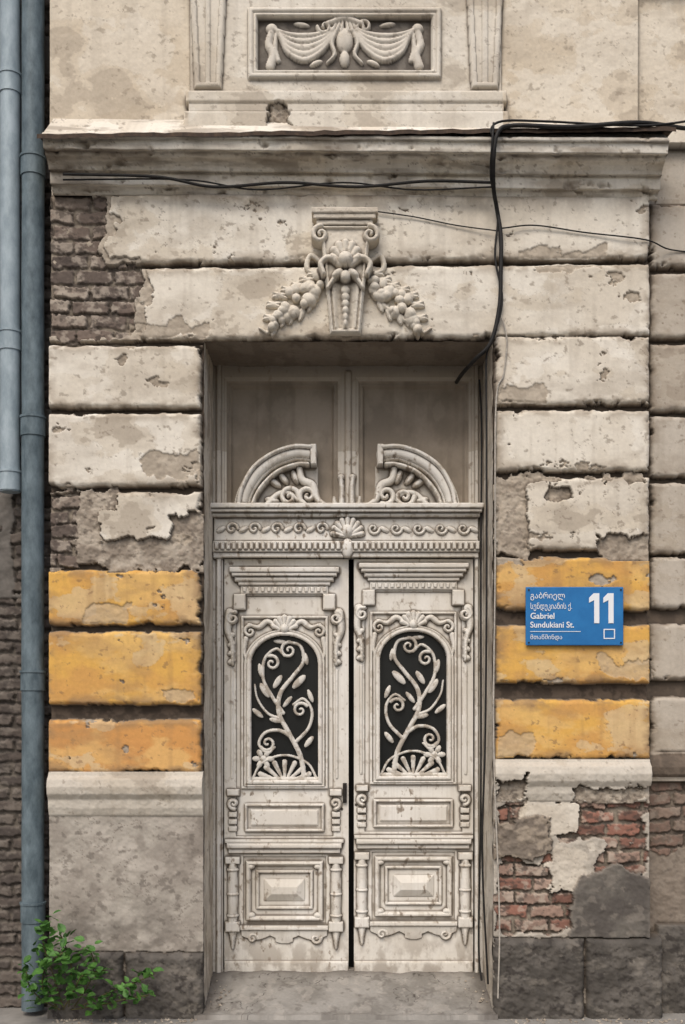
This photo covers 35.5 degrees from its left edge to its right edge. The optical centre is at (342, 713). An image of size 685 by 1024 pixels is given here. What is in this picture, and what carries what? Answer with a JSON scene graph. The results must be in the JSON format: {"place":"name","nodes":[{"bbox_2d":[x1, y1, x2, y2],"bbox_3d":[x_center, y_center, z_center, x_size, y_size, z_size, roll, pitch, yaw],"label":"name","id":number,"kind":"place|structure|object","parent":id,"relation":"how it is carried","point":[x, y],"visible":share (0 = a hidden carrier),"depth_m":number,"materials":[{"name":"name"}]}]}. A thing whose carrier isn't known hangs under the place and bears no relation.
{"place":"outdoors","nodes":[
{"label":"outdoors","id":0,"kind":"place"},
{"bbox_2d":[0,0,684,1018],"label":"front wall","id":1,"kind":"structure","parent":0,"point":[150,294],"depth_m":5.96,"materials":[{"name":"beige paint"}]},
{"bbox_2d":[0,0,21,493],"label":"drainpipe","id":2,"kind":"object","parent":1,"relation":"attached to","point":[10,232],"visible":0.99,"depth_m":5.98,"materials":[{"name":"metal"}]},
{"bbox_2d":[258,207,431,340],"bbox_3d":[0.016,-2.427,5.905,0.967,0.668,0.211,0,0,0],"label":"keystone with garland","id":3,"kind":"object","parent":1,"relation":"attached to","point":[345,240],"visible":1,"depth_m":5.90,"materials":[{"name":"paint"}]},
{"bbox_2d":[204,341,493,366],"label":"lintel soffit","id":4,"kind":"structure","parent":1,"relation":"part of","point":[327,353],"depth_m":6.20,"materials":[{"name":"paint"}]},
{"bbox_2d":[42,119,668,200],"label":"cornice","id":5,"kind":"structure","parent":1,"relation":"attached to","point":[587,165],"depth_m":5.86,"materials":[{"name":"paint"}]},
{"bbox_2d":[63,172,489,188],"bbox_3d":[-0.352,-2.922,5.867,2.360,0.079,0.042,0,0,0],"label":"power cable","id":6,"kind":"object","parent":5,"relation":"attached to","point":[280,182],"visible":0.99,"depth_m":5.86,"materials":[{"name":"black rubber"}]},
{"bbox_2d":[63,178,490,190],"bbox_3d":[-0.353,-2.907,5.880,2.367,0.060,0.029,0,0,0],"label":"power cable","id":7,"kind":"object","parent":5,"relation":"attached to","point":[281,187],"visible":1,"depth_m":5.87,"materials":[{"name":"black rubber"}]},
{"bbox_2d":[37,126,675,140],"bbox_3d":[0.075,-3.137,5.866,3.430,0.115,0.268,0,0,0],"label":"cornice flashing","id":8,"kind":"object","parent":5,"relation":"on","point":[667,131],"visible":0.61,"depth_m":5.74,"materials":[{"name":"grey metal"}]},
{"bbox_2d":[481,122,502,983],"bbox_3d":[0.837,-0.815,5.870,0.110,4.686,0.333,0,0,0],"label":"power cable","id":9,"kind":"object","parent":5,"relation":"attached to","point":[486,599],"visible":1,"depth_m":6.02,"materials":[{"name":"black rubber"}]},
{"bbox_2d":[455,120,684,383],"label":"power cable","id":10,"kind":"object","parent":5,"relation":"attached to","point":[498,217],"visible":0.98,"depth_m":5.78,"materials":[{"name":"black rubber"}]},
{"bbox_2d":[490,119,684,135],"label":"power cable","id":11,"kind":"object","parent":5,"relation":"attached to","point":[572,122],"visible":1,"depth_m":5.72,"materials":[{"name":"black rubber"}]},
{"bbox_2d":[378,211,495,230],"bbox_3d":[0.522,-2.730,5.941,0.697,0.122,0.019,0,0,1],"label":"power cable","id":12,"kind":"object","parent":1,"relation":"attached to","point":[436,221],"visible":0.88,"depth_m":5.94,"materials":[{"name":"black rubber"}]},
{"bbox_2d":[493,315,507,998],"bbox_3d":[0.876,-0.339,5.929,0.082,3.831,0.052,0,0,0],"label":"power cable","id":13,"kind":"object","parent":1,"relation":"attached to","point":[494,645],"visible":1,"depth_m":5.95,"materials":[{"name":"grey rubber"}]},
{"bbox_2d":[526,587,622,644],"bbox_3d":[1.287,-0.538,5.936,0.542,0.324,0.016,0,0,0],"label":"street sign","id":14,"kind":"object","parent":1,"relation":"attached to","point":[574,615],"visible":1,"depth_m":5.93,"materials":[{"name":"blue metal"}]},
{"bbox_2d":[502,224,684,251],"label":"power cable","id":15,"kind":"object","parent":1,"relation":"attached to","point":[595,233],"visible":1,"depth_m":5.94,"materials":[{"name":"black rubber"}]},
{"bbox_2d":[0,1007,684,1023],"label":"pavement","id":16,"kind":"structure","parent":0,"point":[13,1015],"depth_m":5.88,"materials":[{"name":"concrete"}]},
{"bbox_2d":[19,0,45,1011],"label":"drainpipe","id":17,"kind":"object","parent":16,"relation":"on","point":[32,672],"visible":0.94,"depth_m":5.97,"materials":[{"name":"metal"}]},
{"bbox_2d":[17,910,163,1015],"bbox_3d":[-1.362,1.360,5.798,0.801,0.558,0.252,0,0,0],"label":"weed plant","id":18,"kind":"object","parent":16,"relation":"on","point":[64,959],"visible":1,"depth_m":5.80,"materials":[{"name":"green plant"}]},
{"bbox_2d":[204,343,213,1007],"bbox_3d":[-0.776,-0.190,6.250,0.010,3.795,0.500,0,0,0],"label":"jamb reveal","id":19,"kind":"object","parent":16,"relation":"on","point":[208,663],"visible":0.93,"depth_m":6.19,"materials":[{"name":"paint"}]},
{"bbox_2d":[194,970,497,1019],"bbox_3d":[0.020,1.625,6.220,1.680,0.163,0.680,0,0,0],"label":"door step","id":20,"kind":"object","parent":16,"relation":"on","point":[331,995],"depth_m":6.13,"materials":[{"name":"grey stone"}]},
{"bbox_2d":[210,365,483,972],"bbox_3d":[0.021,-0.250,6.415,1.646,3.813,0.210,0,0,0],"label":"door frame and pediment","id":21,"kind":"object","parent":16,"relation":"on","point":[348,462],"visible":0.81,"depth_m":6.42,"materials":[{"name":"beige wood"}]},
{"bbox_2d":[224,559,348,971],"bbox_3d":[-0.338,0.322,6.442,0.749,2.499,0.125,0,0,0],"label":"door leaf","id":22,"kind":"object","parent":21,"relation":"attached to","point":[286,875],"visible":1,"depth_m":6.45,"materials":[{"name":"beige wood"}]},
{"bbox_2d":[251,639,317,779],"bbox_3d":[-0.349,-0.012,6.466,0.432,0.867,0.026,0,0,0],"label":"door grille","id":23,"kind":"object","parent":22,"relation":"attached to","point":[265,758],"depth_m":6.46,"materials":[{"name":"beige metal"}]},
{"bbox_2d":[252,636,317,776],"bbox_3d":[-0.351,-0.043,6.490,0.468,0.953,0.006,0,0,0],"label":"door leaf left window pane","id":24,"kind":"object","parent":22,"relation":"in","point":[286,668],"visible":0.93,"depth_m":6.49,"materials":[{"name":"black glass"}]},
{"bbox_2d":[343,783,346,802],"bbox_3d":[0.014,0.480,6.434,0.024,0.120,0.016,0,0,0],"label":"door handle plate","id":25,"kind":"object","parent":22,"relation":"attached to","point":[344,792],"depth_m":6.43,"materials":[{"name":"black metal"}]},
{"bbox_2d":[354,559,473,972],"bbox_3d":[0.427,0.322,6.433,0.717,2.495,0.125,0,0,0],"label":"door leaf","id":26,"kind":"object","parent":21,"relation":"attached to","point":[413,873],"visible":1,"depth_m":6.43,"materials":[{"name":"beige wood"}]},
{"bbox_2d":[380,632,445,771],"bbox_3d":[0.428,-0.069,6.480,0.467,0.951,0.006,0,0,0],"label":"door leaf right window pane","id":27,"kind":"object","parent":26,"relation":"in","point":[410,663],"visible":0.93,"depth_m":6.48,"materials":[{"name":"black glass"}]},
{"bbox_2d":[380,635,446,775],"bbox_3d":[0.427,-0.037,6.456,0.432,0.866,0.026,0,0,0],"label":"door grille","id":28,"kind":"object","parent":26,"relation":"attached to","point":[436,754],"depth_m":6.45,"materials":[{"name":"beige metal"}]},
{"bbox_2d":[52,977,682,1023],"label":"plaster rubble","id":29,"kind":"object","parent":16,"relation":"on","point":[192,1020],"visible":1,"depth_m":5.88,"materials":[{"name":"grey stone"}]},
{"bbox_2d":[482,344,492,1008],"bbox_3d":[0.841,-0.190,6.250,0.010,3.795,0.500,0,0,0],"label":"jamb reveal","id":30,"kind":"object","parent":16,"relation":"on","point":[487,852],"visible":0.73,"depth_m":6.16,"materials":[{"name":"paint"}]},
{"bbox_2d":[478,379,482,980],"bbox_3d":[0.817,-0.176,6.332,0.029,3.582,0.077,0,0,4],"label":"power cable","id":31,"kind":"object","parent":30,"relation":"attached to","point":[480,395],"visible":0.98,"depth_m":6.36,"materials":[{"name":"black rubber"}]},
{"bbox_2d":[349,560,353,966],"bbox_3d":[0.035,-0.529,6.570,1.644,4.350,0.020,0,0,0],"label":"door gap","id":32,"kind":"object","parent":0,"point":[351,763],"depth_m":6.56,"materials":[{"name":"black"}]}
]}

